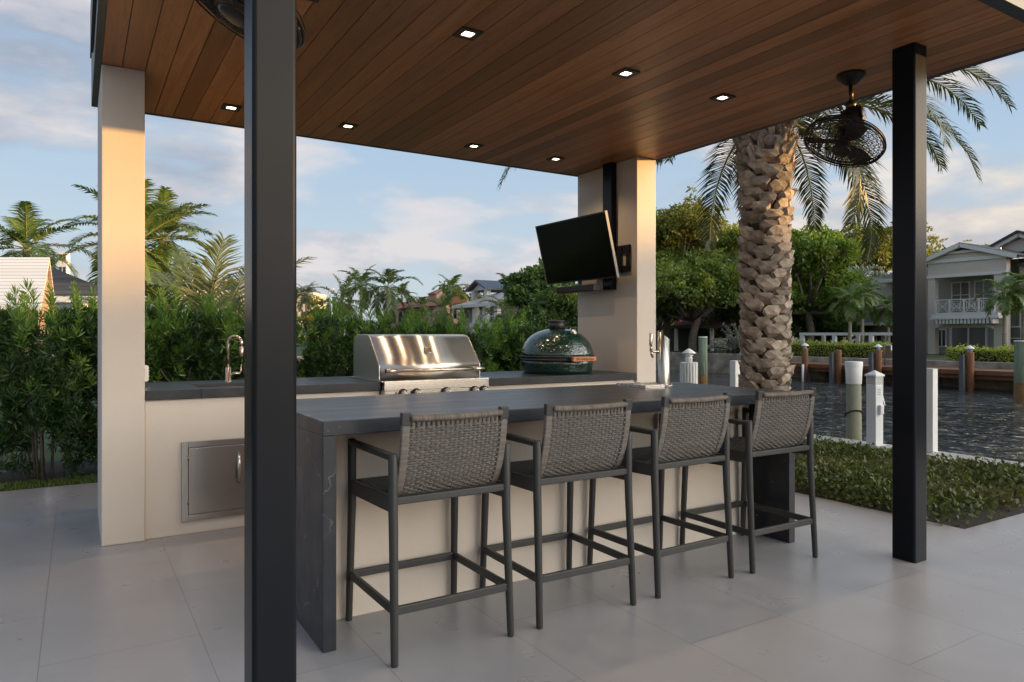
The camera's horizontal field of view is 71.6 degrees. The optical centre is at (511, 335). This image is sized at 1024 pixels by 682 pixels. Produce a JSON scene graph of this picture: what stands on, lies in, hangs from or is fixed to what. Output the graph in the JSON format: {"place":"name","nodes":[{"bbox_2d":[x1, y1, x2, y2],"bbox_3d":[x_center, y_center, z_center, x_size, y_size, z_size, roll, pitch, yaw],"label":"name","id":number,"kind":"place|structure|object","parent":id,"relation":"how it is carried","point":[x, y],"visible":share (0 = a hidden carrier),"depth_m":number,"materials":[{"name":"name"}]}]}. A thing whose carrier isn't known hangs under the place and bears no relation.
{"place":"outdoors","nodes":[
{"label":"outdoors","id":0,"kind":"place"},
{"bbox_2d":[0,257,54,373],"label":"white roof house","id":1,"kind":"structure","parent":0,"point":[36,270],"depth_m":22.61,"materials":[{"name":"tile"}]},
{"bbox_2d":[0,474,97,490],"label":"grass","id":2,"kind":"structure","parent":0,"point":[53,482],"depth_m":6.08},
{"bbox_2d":[191,279,243,315],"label":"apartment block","id":3,"kind":"structure","parent":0,"point":[226,290],"depth_m":150.01,"materials":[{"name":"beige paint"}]},
{"bbox_2d":[380,289,468,329],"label":"mediterranean house","id":4,"kind":"structure","parent":0,"point":[400,311],"depth_m":81.80,"materials":[{"name":"pink paint"}]},
{"bbox_2d":[0,337,948,463],"bbox_3d":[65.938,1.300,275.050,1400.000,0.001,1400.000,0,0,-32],"label":"ground","id":5,"kind":"structure","parent":0,"point":[58,453],"depth_m":8.75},
{"bbox_2d":[0,201,97,277],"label":"royal palm","id":6,"kind":"object","parent":5,"relation":"on","point":[23,231],"visible":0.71,"depth_m":37.61,"materials":[{"name":"green"}]},
{"bbox_2d":[0,458,97,491],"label":"hedge soil","id":7,"kind":"structure","parent":5,"relation":"on","point":[5,476],"depth_m":6.58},
{"bbox_2d":[0,292,48,479],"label":"hedge shrub","id":8,"kind":"object","parent":7,"relation":"on","point":[23,461],"visible":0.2,"depth_m":6.27,"materials":[{"name":"green plant"}]},
{"bbox_2d":[0,278,97,480],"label":"hedge shrub","id":9,"kind":"object","parent":7,"relation":"on","point":[40,366],"visible":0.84,"depth_m":6.16,"materials":[{"name":"green plant"}]},
{"bbox_2d":[40,287,196,468],"bbox_3d":[-3.780,0.392,6.808,1.398,1.867,1.242,0,0,-3],"label":"hedge shrub","id":10,"kind":"object","parent":7,"relation":"on","point":[92,337],"visible":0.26,"depth_m":6.54,"materials":[{"name":"green plant"}]},
{"bbox_2d":[145,284,238,381],"bbox_3d":[-3.273,0.423,7.070,1.209,1.844,1.305,0,0,-32],"label":"hedge shrub","id":11,"kind":"object","parent":7,"relation":"on","point":[185,319],"visible":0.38,"depth_m":6.87,"materials":[{"name":"green plant"}]},
{"bbox_2d":[171,298,298,380],"bbox_3d":[-2.746,0.443,7.217,1.193,1.761,1.263,0,0,30],"label":"hedge shrub","id":12,"kind":"object","parent":7,"relation":"on","point":[234,325],"visible":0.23,"depth_m":6.92,"materials":[{"name":"green plant"}]},
{"bbox_2d":[230,304,352,378],"bbox_3d":[-2.406,0.468,7.694,1.471,1.718,1.253,0,0,-3],"label":"hedge shrub","id":13,"kind":"object","parent":7,"relation":"on","point":[300,328],"visible":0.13,"depth_m":7.60,"materials":[{"name":"green plant"}]},
{"bbox_2d":[296,296,396,377],"bbox_3d":[-1.813,0.436,7.899,1.398,1.774,1.242,0,0,-32],"label":"hedge shrub","id":14,"kind":"object","parent":7,"relation":"on","point":[327,365],"visible":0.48,"depth_m":7.59,"materials":[{"name":"green plant"}]},
{"bbox_2d":[348,307,438,359],"bbox_3d":[-1.347,0.510,8.178,1.305,1.657,1.209,0,0,30],"label":"hedge shrub","id":15,"kind":"object","parent":7,"relation":"on","point":[412,330],"visible":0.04,"depth_m":8.11,"materials":[{"name":"green plant"}]},
{"bbox_2d":[392,305,470,334],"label":"hedge shrub","id":16,"kind":"object","parent":7,"relation":"on","point":[443,328],"visible":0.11,"depth_m":8.39,"materials":[{"name":"green plant"}]},
{"bbox_2d":[450,315,522,371],"bbox_3d":[-0.438,0.531,8.664,1.471,1.586,1.253,0,0,-32],"label":"hedge shrub","id":17,"kind":"object","parent":7,"relation":"on","point":[489,344],"visible":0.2,"depth_m":8.51,"materials":[{"name":"green plant"}]},
{"bbox_2d":[474,308,544,371],"bbox_3d":[-0.023,0.481,9.059,1.242,1.681,1.398,0,0,30],"label":"hedge shrub","id":18,"kind":"object","parent":7,"relation":"on","point":[519,334],"visible":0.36,"depth_m":8.75,"materials":[{"name":"green plant"}]},
{"bbox_2d":[58,252,69,301],"bbox_3d":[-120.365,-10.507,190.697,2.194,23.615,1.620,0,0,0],"label":"apartment block","id":19,"kind":"structure","parent":5,"relation":"on","point":[63,266],"depth_m":190.01,"materials":[{"name":"white"}]},
{"bbox_2d":[51,267,150,355],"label":"dark roof house","id":20,"kind":"structure","parent":5,"relation":"on","point":[62,281],"depth_m":28.85,"materials":[{"name":"grey tile"}]},
{"bbox_2d":[51,179,216,304],"bbox_3d":[-16.363,-2.588,31.028,6.592,7.977,5.837,0,0,-12],"label":"royal palm","id":21,"kind":"object","parent":5,"relation":"on","point":[151,265],"visible":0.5,"depth_m":30.88,"materials":[{"name":"green"}]},
{"bbox_2d":[92,185,220,288],"bbox_3d":[-16.896,-2.764,33.735,5.811,8.329,5.032,0,0,18],"label":"royal palm","id":22,"kind":"object","parent":5,"relation":"on","point":[164,243],"visible":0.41,"depth_m":33.57,"materials":[{"name":"green"}]},
{"bbox_2d":[41,230,318,404],"bbox_3d":[-5.694,-0.186,12.339,5.439,3.171,5.021,0,0,-32],"label":"coconut palm","id":23,"kind":"object","parent":5,"relation":"on","point":[191,291],"visible":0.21,"depth_m":12.32,"materials":[{"name":"green"}]},
{"bbox_2d":[296,281,320,344],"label":"slender palm","id":24,"kind":"object","parent":5,"relation":"on","point":[307,305],"visible":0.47,"depth_m":94.74,"materials":[{"name":"green"}]},
{"bbox_2d":[296,292,325,336],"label":"apartment block","id":25,"kind":"structure","parent":5,"relation":"on","point":[322,296],"depth_m":170.01,"materials":[{"name":"beige paint"}]},
{"bbox_2d":[297,296,352,334],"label":"shade tree","id":26,"kind":"object","parent":5,"relation":"on","point":[304,319],"visible":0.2,"depth_m":78.69,"materials":[{"name":"green plant"}]},
{"bbox_2d":[306,272,368,341],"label":"coconut palm","id":27,"kind":"object","parent":5,"relation":"on","point":[344,291],"visible":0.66,"depth_m":61.58,"materials":[{"name":"green"}]},
{"bbox_2d":[337,264,384,320],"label":"coconut palm","id":28,"kind":"object","parent":5,"relation":"on","point":[361,280],"visible":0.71,"depth_m":65.58,"materials":[{"name":"green"}]},
{"bbox_2d":[359,268,421,324],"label":"coconut palm","id":29,"kind":"object","parent":5,"relation":"on","point":[389,301],"visible":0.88,"depth_m":59.90,"materials":[{"name":"green"}]},
{"bbox_2d":[393,281,417,303],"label":"slender palm","id":30,"kind":"object","parent":5,"relation":"on","point":[403,285],"visible":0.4,"depth_m":94.59,"materials":[{"name":"green"}]},
{"bbox_2d":[405,296,437,327],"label":"slender palm","id":31,"kind":"object","parent":5,"relation":"on","point":[423,301],"visible":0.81,"depth_m":61.74,"materials":[{"name":"green"}]},
{"bbox_2d":[426,292,461,324],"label":"drooping palm","id":32,"kind":"object","parent":5,"relation":"on","point":[446,300],"visible":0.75,"depth_m":65.63,"materials":[{"name":"green"}]},
{"bbox_2d":[431,274,468,320],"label":"royal palm","id":33,"kind":"object","parent":5,"relation":"on","point":[446,291],"visible":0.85,"depth_m":69.77,"materials":[{"name":"green"}]},
{"bbox_2d":[438,279,483,300],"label":"shade tree","id":34,"kind":"object","parent":5,"relation":"on","point":[464,292],"visible":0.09,"depth_m":93.00,"materials":[{"name":"green plant"}]},
{"bbox_2d":[473,295,519,331],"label":"drooping palm","id":35,"kind":"object","parent":5,"relation":"on","point":[509,309],"visible":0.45,"depth_m":46.62,"materials":[{"name":"green"}]},
{"bbox_2d":[501,310,565,330],"bbox_3d":[0.926,0.026,38.001,3.597,2.749,3.179,0,0,-32],"label":"shade tree","id":36,"kind":"object","parent":5,"relation":"on","point":[538,320],"visible":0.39,"depth_m":37.15,"materials":[{"name":"green plant"}]},
{"bbox_2d":[498,257,577,310],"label":"shade tree","id":37,"kind":"object","parent":5,"relation":"on","point":[528,281],"visible":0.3,"depth_m":40.79,"materials":[{"name":"green plant"}]},
{"bbox_2d":[503,283,577,331],"bbox_3d":[2.745,-0.763,39.776,7.190,4.326,6.053,0,0,14],"label":"shade tree","id":38,"kind":"object","parent":5,"relation":"on","point":[566,305],"visible":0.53,"depth_m":37.93,"materials":[{"name":"green plant"}]},
{"bbox_2d":[656,301,698,349],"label":"shade tree","id":39,"kind":"object","parent":5,"relation":"on","point":[659,327],"visible":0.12,"depth_m":56.12,"materials":[{"name":"green plant"}]},
{"bbox_2d":[656,185,729,350],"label":"shade tree","id":40,"kind":"object","parent":5,"relation":"on","point":[675,226],"visible":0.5,"depth_m":54.65,"materials":[{"name":"green plant"}]},
{"bbox_2d":[656,245,740,352],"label":"shade tree","id":41,"kind":"object","parent":5,"relation":"on","point":[694,278],"visible":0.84,"depth_m":50.23,"materials":[{"name":"green plant"}]},
{"bbox_2d":[656,352,742,373],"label":"stone seawall","id":42,"kind":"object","parent":5,"relation":"on","point":[718,362],"visible":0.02,"depth_m":48.71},
{"bbox_2d":[670,310,739,351],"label":"boathouse","id":43,"kind":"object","parent":5,"relation":"on","point":[679,333],"visible":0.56,"depth_m":58.66,"materials":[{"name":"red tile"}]},
{"bbox_2d":[707,323,740,353],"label":"silver shrub","id":44,"kind":"object","parent":5,"relation":"on","point":[733,346],"visible":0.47,"depth_m":50.06,"materials":[{"name":"green plant"}]},
{"bbox_2d":[679,222,807,314],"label":"shade tree","id":45,"kind":"object","parent":5,"relation":"on","point":[727,241],"visible":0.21,"depth_m":56.88,"materials":[{"name":"green plant"}]},
{"bbox_2d":[700,286,793,337],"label":"shade tree","id":46,"kind":"object","parent":5,"relation":"on","point":[732,312],"visible":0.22,"depth_m":55.62,"materials":[{"name":"green plant"}]},
{"bbox_2d":[731,224,877,344],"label":"shade tree","id":47,"kind":"object","parent":5,"relation":"on","point":[824,257],"visible":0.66,"depth_m":50.32,"materials":[{"name":"green plant"}]},
{"bbox_2d":[790,304,875,344],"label":"shade tree","id":48,"kind":"object","parent":5,"relation":"on","point":[827,323],"visible":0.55,"depth_m":53.93,"materials":[{"name":"green plant"}]},
{"bbox_2d":[791,338,891,357],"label":"clipped hedge","id":49,"kind":"object","parent":5,"relation":"on","point":[851,349],"visible":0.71,"depth_m":41.79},
{"bbox_2d":[826,283,875,341],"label":"christmas palm","id":50,"kind":"object","parent":5,"relation":"on","point":[850,307],"visible":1,"depth_m":43.89,"materials":[{"name":"green"}]},
{"bbox_2d":[840,281,886,345],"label":"christmas palm","id":51,"kind":"object","parent":5,"relation":"on","point":[871,302],"visible":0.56,"depth_m":45.84,"materials":[{"name":"green"}]},
{"bbox_2d":[844,263,891,277],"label":"silver tree","id":52,"kind":"object","parent":5,"relation":"on","point":[867,271],"visible":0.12,"depth_m":59.08,"materials":[{"name":"green plant"}]},
{"bbox_2d":[868,291,891,345],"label":"christmas palm","id":53,"kind":"object","parent":5,"relation":"on","point":[887,317],"visible":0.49,"depth_m":46.90,"materials":[{"name":"green"}]},
{"bbox_2d":[837,220,947,342],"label":"shade tree","id":54,"kind":"object","parent":5,"relation":"on","point":[883,257],"visible":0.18,"depth_m":76.44,"materials":[{"name":"green plant"}]},
{"bbox_2d":[790,356,1013,389],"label":"concrete seawall","id":55,"kind":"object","parent":5,"relation":"on","point":[989,384],"depth_m":35.57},
{"bbox_2d":[795,452,1023,528],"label":"planting soil","id":56,"kind":"structure","parent":5,"relation":"on","point":[983,518],"depth_m":5.17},
{"bbox_2d":[497,64,1015,390],"bbox_3d":[2.320,-1.834,8.129,6.709,6.337,5.214,0,0,28],"label":"date palm","id":57,"kind":"object","parent":56,"relation":"on","point":[765,165],"visible":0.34,"depth_m":7.50,"materials":[{"name":"green"}]},
{"bbox_2d":[795,432,1023,526],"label":"ground cover","id":58,"kind":"object","parent":56,"relation":"on","point":[962,482],"visible":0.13,"depth_m":5.77,"materials":[{"name":"green plant"}]},
{"bbox_2d":[805,434,1023,466],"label":"seawall cap","id":59,"kind":"object","parent":5,"relation":"on","point":[954,455],"depth_m":7.55,"materials":[{"name":"concrete"}]},
{"bbox_2d":[680,349,697,383],"bbox_3d":[2.664,0.747,10.690,0.262,1.086,0.262,0,0,-32],"label":"fluted post","id":60,"kind":"object","parent":59,"relation":"on","point":[688,370],"visible":0.56,"depth_m":10.59,"materials":[{"name":"white paint"}]},
{"bbox_2d":[730,360,739,386],"bbox_3d":[3.188,0.817,10.143,0.106,0.905,0.106,0,0,-32],"label":"dock post","id":61,"kind":"object","parent":59,"relation":"on","point":[734,370],"visible":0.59,"depth_m":10.10,"materials":[{"name":"white paint"}]},
{"bbox_2d":[863,370,885,445],"bbox_3d":[4.215,0.837,8.205,0.218,0.864,0.185,0,0,-26],"label":"power pedestal","id":62,"kind":"object","parent":59,"relation":"on","point":[875,402],"visible":0.94,"depth_m":8.16,"materials":[{"name":"white plastic"}]},
{"bbox_2d":[867,376,881,384],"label":"dock pedestal light","id":63,"kind":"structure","parent":62,"relation":"in","point":[870,379],"depth_m":8.16,"materials":[{"name":"grey"}]},
{"bbox_2d":[927,368,937,452],"bbox_3d":[4.544,0.817,7.702,0.106,0.905,0.106,0,0,-32],"label":"dock post","id":64,"kind":"object","parent":59,"relation":"on","point":[932,410],"visible":0.75,"depth_m":7.66,"materials":[{"name":"white paint"}]},
{"bbox_2d":[845,230,1023,353],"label":"grey house","id":65,"kind":"structure","parent":5,"relation":"on","point":[957,273],"depth_m":47.79,"materials":[{"name":"paint"}]},
{"bbox_2d":[939,329,946,346],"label":"window","id":66,"kind":"structure","parent":65,"relation":"in","point":[942,332],"depth_m":50.32,"materials":[{"name":"white"}]},
{"bbox_2d":[951,281,970,308],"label":"window","id":67,"kind":"structure","parent":65,"relation":"in","point":[959,290],"depth_m":49.30,"materials":[{"name":"white"}]},
{"bbox_2d":[949,328,987,348],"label":"window","id":68,"kind":"structure","parent":65,"relation":"in","point":[971,336],"depth_m":48.87,"materials":[{"name":"white"}]},
{"bbox_2d":[974,279,993,308],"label":"window","id":69,"kind":"structure","parent":65,"relation":"in","point":[980,286],"depth_m":48.13,"materials":[{"name":"white"}]},
{"bbox_2d":[1010,326,1020,347],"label":"window","id":70,"kind":"structure","parent":65,"relation":"in","point":[1015,331],"depth_m":45.43,"materials":[{"name":"white"}]},
{"bbox_2d":[945,342,1013,362],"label":"clipped hedge","id":71,"kind":"object","parent":5,"relation":"on","point":[986,354],"visible":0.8,"depth_m":34.64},
{"bbox_2d":[974,275,1023,348],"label":"christmas palm","id":72,"kind":"object","parent":5,"relation":"on","point":[1007,305],"visible":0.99,"depth_m":39.90,"materials":[{"name":"green"}]},
{"bbox_2d":[989,272,1023,339],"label":"christmas palm","id":73,"kind":"object","parent":5,"relation":"on","point":[1021,277],"visible":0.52,"depth_m":40.92,"materials":[{"name":"green"}]},
{"bbox_2d":[452,280,569,342],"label":"cupola house","id":74,"kind":"structure","parent":0,"point":[473,308],"depth_m":60.52,"materials":[{"name":"beige paint"}]},
{"bbox_2d":[0,482,1023,681],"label":"patio","id":75,"kind":"structure","parent":0,"point":[855,601],"depth_m":3.20,"materials":[{"name":"tile"}]},
{"bbox_2d":[145,370,636,539],"bbox_3d":[-0.789,0.807,5.790,3.988,0.925,0.928,0,0,-32],"label":"kitchen counter","id":76,"kind":"object","parent":75,"relation":"on","point":[194,456],"visible":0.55,"depth_m":4.59,"materials":[{"name":"beige paint"}]},
{"bbox_2d":[181,438,243,521],"bbox_3d":[-1.905,0.933,4.600,0.428,0.505,0.066,0,0,-32],"label":"access door","id":77,"kind":"structure","parent":76,"relation":"in","point":[212,476],"depth_m":4.60,"materials":[{"name":"metal"}]},
{"bbox_2d":[224,335,243,381],"bbox_3d":[-2.043,0.171,5.232,0.144,0.348,0.071,0,0,1],"label":"faucet","id":78,"kind":"object","parent":76,"relation":"on","point":[228,373],"visible":1,"depth_m":5.21,"materials":[{"name":"silver metal"}]},
{"bbox_2d":[350,334,488,394],"bbox_3d":[-0.734,0.301,5.665,0.898,0.614,0.784,0,0,-32],"label":"gas grill","id":79,"kind":"object","parent":76,"relation":"on","point":[410,363],"visible":0.69,"depth_m":5.47,"materials":[{"name":"metal"}]},
{"bbox_2d":[520,320,595,373],"bbox_3d":[0.437,0.102,6.471,0.678,0.483,0.762,0,0,-32],"label":"kamado cooker","id":80,"kind":"object","parent":76,"relation":"on","point":[556,347],"visible":1,"depth_m":6.25,"materials":[{"name":"teal ceramic"}]},
{"bbox_2d":[345,406,513,667],"bbox_3d":[-0.359,0.784,3.066,0.554,0.974,0.580,0,0,-32],"label":"bar stool","id":81,"kind":"object","parent":75,"relation":"on","point":[446,472],"visible":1,"depth_m":2.90,"materials":[{"name":"grey metal"}]},
{"bbox_2d":[296,382,794,652],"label":"bar island","id":82,"kind":"structure","parent":75,"relation":"on","point":[327,428],"depth_m":3.53,"materials":[{"name":"black stone"}]},
{"bbox_2d":[616,382,664,387],"bbox_3d":[0.859,0.335,4.750,0.170,0.020,0.290,0,0,-32],"label":"drip tray","id":83,"kind":"object","parent":82,"relation":"on","point":[638,385],"visible":1,"depth_m":4.70,"materials":[{"name":"metal"}]},
{"bbox_2d":[90,0,1023,681],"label":"pavilion","id":84,"kind":"structure","parent":75,"relation":"on","point":[528,84],"depth_m":4.11,"materials":[{"name":"brown wood"}]},
{"bbox_2d":[220,103,241,111],"bbox_3d":[-2.006,-1.625,5.069,0.124,0.010,0.124,0,0,-32],"label":"ceiling light","id":85,"kind":"object","parent":84,"relation":"attached to","point":[230,107],"visible":1,"depth_m":5.05,"materials":[{"name":"grey"}]},
{"bbox_2d":[195,0,305,50],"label":"ceiling fan","id":86,"kind":"object","parent":84,"relation":"hanging from","point":[228,10],"visible":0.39,"depth_m":2.55,"materials":[{"name":"brown metal"}]},
{"bbox_2d":[452,26,483,40],"bbox_3d":[-0.238,-1.625,3.825,0.124,0.010,0.124,0,0,-32],"label":"ceiling light","id":87,"kind":"object","parent":84,"relation":"attached to","point":[467,33],"visible":1,"depth_m":3.82,"materials":[{"name":"grey"}]},
{"bbox_2d":[615,244,630,272],"bbox_3d":[0.897,-0.710,6.694,0.168,0.250,0.476,0,0,-32],"label":"wall mount","id":88,"kind":"object","parent":84,"relation":"attached to","point":[627,251],"depth_m":6.58,"materials":[{"name":"black metal"}]},
{"bbox_2d":[535,210,619,284],"bbox_3d":[0.607,-0.816,6.816,0.182,0.594,1.084,0,0,-33],"label":"television","id":89,"kind":"object","parent":88,"relation":"attached to","point":[579,248],"visible":1,"depth_m":6.75,"materials":[{"name":"black plastic"}]},
{"bbox_2d":[556,281,600,293],"bbox_3d":[0.642,-0.477,6.904,0.106,0.117,0.600,0,0,-32],"label":"soundbar","id":90,"kind":"object","parent":89,"relation":"hanging from","point":[579,287],"visible":0.98,"depth_m":6.82,"materials":[{"name":"black plastic"}]},
{"bbox_2d":[612,67,639,78],"bbox_3d":[0.707,-1.625,4.404,0.124,0.010,0.124,0,0,-32],"label":"ceiling light","id":91,"kind":"object","parent":84,"relation":"attached to","point":[625,73],"visible":1,"depth_m":4.39,"materials":[{"name":"grey"}]},
{"bbox_2d":[709,93,735,101],"bbox_3d":[1.440,-1.625,4.854,0.124,0.010,0.124,0,0,-32],"label":"ceiling light","id":92,"kind":"object","parent":84,"relation":"attached to","point":[722,97],"visible":1,"depth_m":4.85,"materials":[{"name":"grey"}]},
{"bbox_2d":[803,69,886,167],"bbox_3d":[2.056,-1.349,4.396,0.436,0.560,0.485,0,0,-32],"label":"ceiling fan","id":93,"kind":"object","parent":84,"relation":"hanging from","point":[851,124],"visible":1,"depth_m":4.38,"materials":[{"name":"brown metal"}]},
{"bbox_2d":[479,399,635,628],"bbox_3d":[0.219,0.784,3.420,0.554,0.974,0.580,0,0,-31],"label":"bar stool","id":94,"kind":"object","parent":75,"relation":"on","point":[583,457],"visible":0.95,"depth_m":3.24,"materials":[{"name":"grey metal"}]},
{"bbox_2d":[587,392,733,598],"bbox_3d":[0.793,0.784,3.780,0.554,0.974,0.580,0,0,-33],"label":"bar stool","id":95,"kind":"object","parent":75,"relation":"on","point":[704,438],"visible":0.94,"depth_m":3.61,"materials":[{"name":"grey metal"}]},
{"bbox_2d":[680,387,817,573],"bbox_3d":[1.381,0.784,4.133,0.554,0.974,0.580,0,0,-31],"label":"bar stool","id":96,"kind":"object","parent":75,"relation":"on","point":[787,427],"visible":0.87,"depth_m":3.96,"materials":[{"name":"grey metal"}]},
{"bbox_2d":[0,0,1023,335],"label":"sky","id":97,"kind":"structure","parent":0,"point":[358,207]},
{"bbox_2d":[649,331,672,386],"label":"beer tower","id":98,"kind":"structure","parent":0,"point":[662,351],"depth_m":4.74,"materials":[{"name":"metal"}]},
{"bbox_2d":[656,369,1023,461],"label":"water","id":99,"kind":"structure","parent":0,"point":[987,423],"depth_m":22.41,"materials":[{"name":"grey liquid"}]},
{"bbox_2d":[698,337,707,383],"bbox_3d":[8.881,1.569,33.001,0.412,3.001,0.402,0,0,-32],"label":"mooring pile","id":100,"kind":"object","parent":99,"relation":"in","point":[702,376],"visible":0.66,"depth_m":32.84,"materials":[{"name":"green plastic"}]},
{"bbox_2d":[801,343,808,381],"bbox_3d":[16.256,1.754,39.390,0.400,2.631,0.390,0,0,-32],"label":"dock pile","id":101,"kind":"object","parent":99,"relation":"in","point":[805,355],"visible":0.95,"depth_m":39.24,"materials":[{"name":"brown wood"}]},
{"bbox_2d":[829,350,841,383],"bbox_3d":[17.166,1.929,37.692,0.630,2.282,0.334,0,0,9],"label":"dock pile","id":102,"kind":"object","parent":99,"relation":"in","point":[835,367],"visible":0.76,"depth_m":37.58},
{"bbox_2d":[844,361,862,440],"bbox_3d":[4.314,1.702,8.957,0.215,2.737,0.216,0,0,-32],"label":"mooring pile","id":103,"kind":"object","parent":99,"relation":"in","point":[853,375],"visible":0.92,"depth_m":8.88,"materials":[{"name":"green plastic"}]},
{"bbox_2d":[868,344,881,372],"bbox_3d":[18.334,1.759,35.784,0.659,2.621,0.394,0,0,-3],"label":"dock pile","id":104,"kind":"object","parent":99,"relation":"in","point":[875,360],"visible":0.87,"depth_m":35.70,"materials":[{"name":"brown wood"}]},
{"bbox_2d":[789,361,1013,386],"bbox_3d":[26.539,2.333,25.367,2.530,1.475,43.500,0,0,-32],"label":"timber dock","id":105,"kind":"object","parent":99,"relation":"in","point":[985,373],"visible":0.32,"depth_m":34.01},
{"bbox_2d":[959,345,974,391],"bbox_3d":[20.587,1.767,32.111,0.659,2.605,0.394,0,0,-3],"label":"dock pile","id":106,"kind":"object","parent":99,"relation":"in","point":[966,372],"visible":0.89,"depth_m":32.03,"materials":[{"name":"brown wood"}]},
{"bbox_2d":[1013,340,1023,402],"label":"mooring pile","id":107,"kind":"object","parent":99,"relation":"in","point":[1018,390],"visible":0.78,"depth_m":26.86,"materials":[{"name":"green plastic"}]},
{"bbox_2d":[799,332,891,344],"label":"fence","id":108,"kind":"object","parent":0,"point":[834,336],"visible":0.37,"depth_m":45.50,"materials":[{"name":"white"}]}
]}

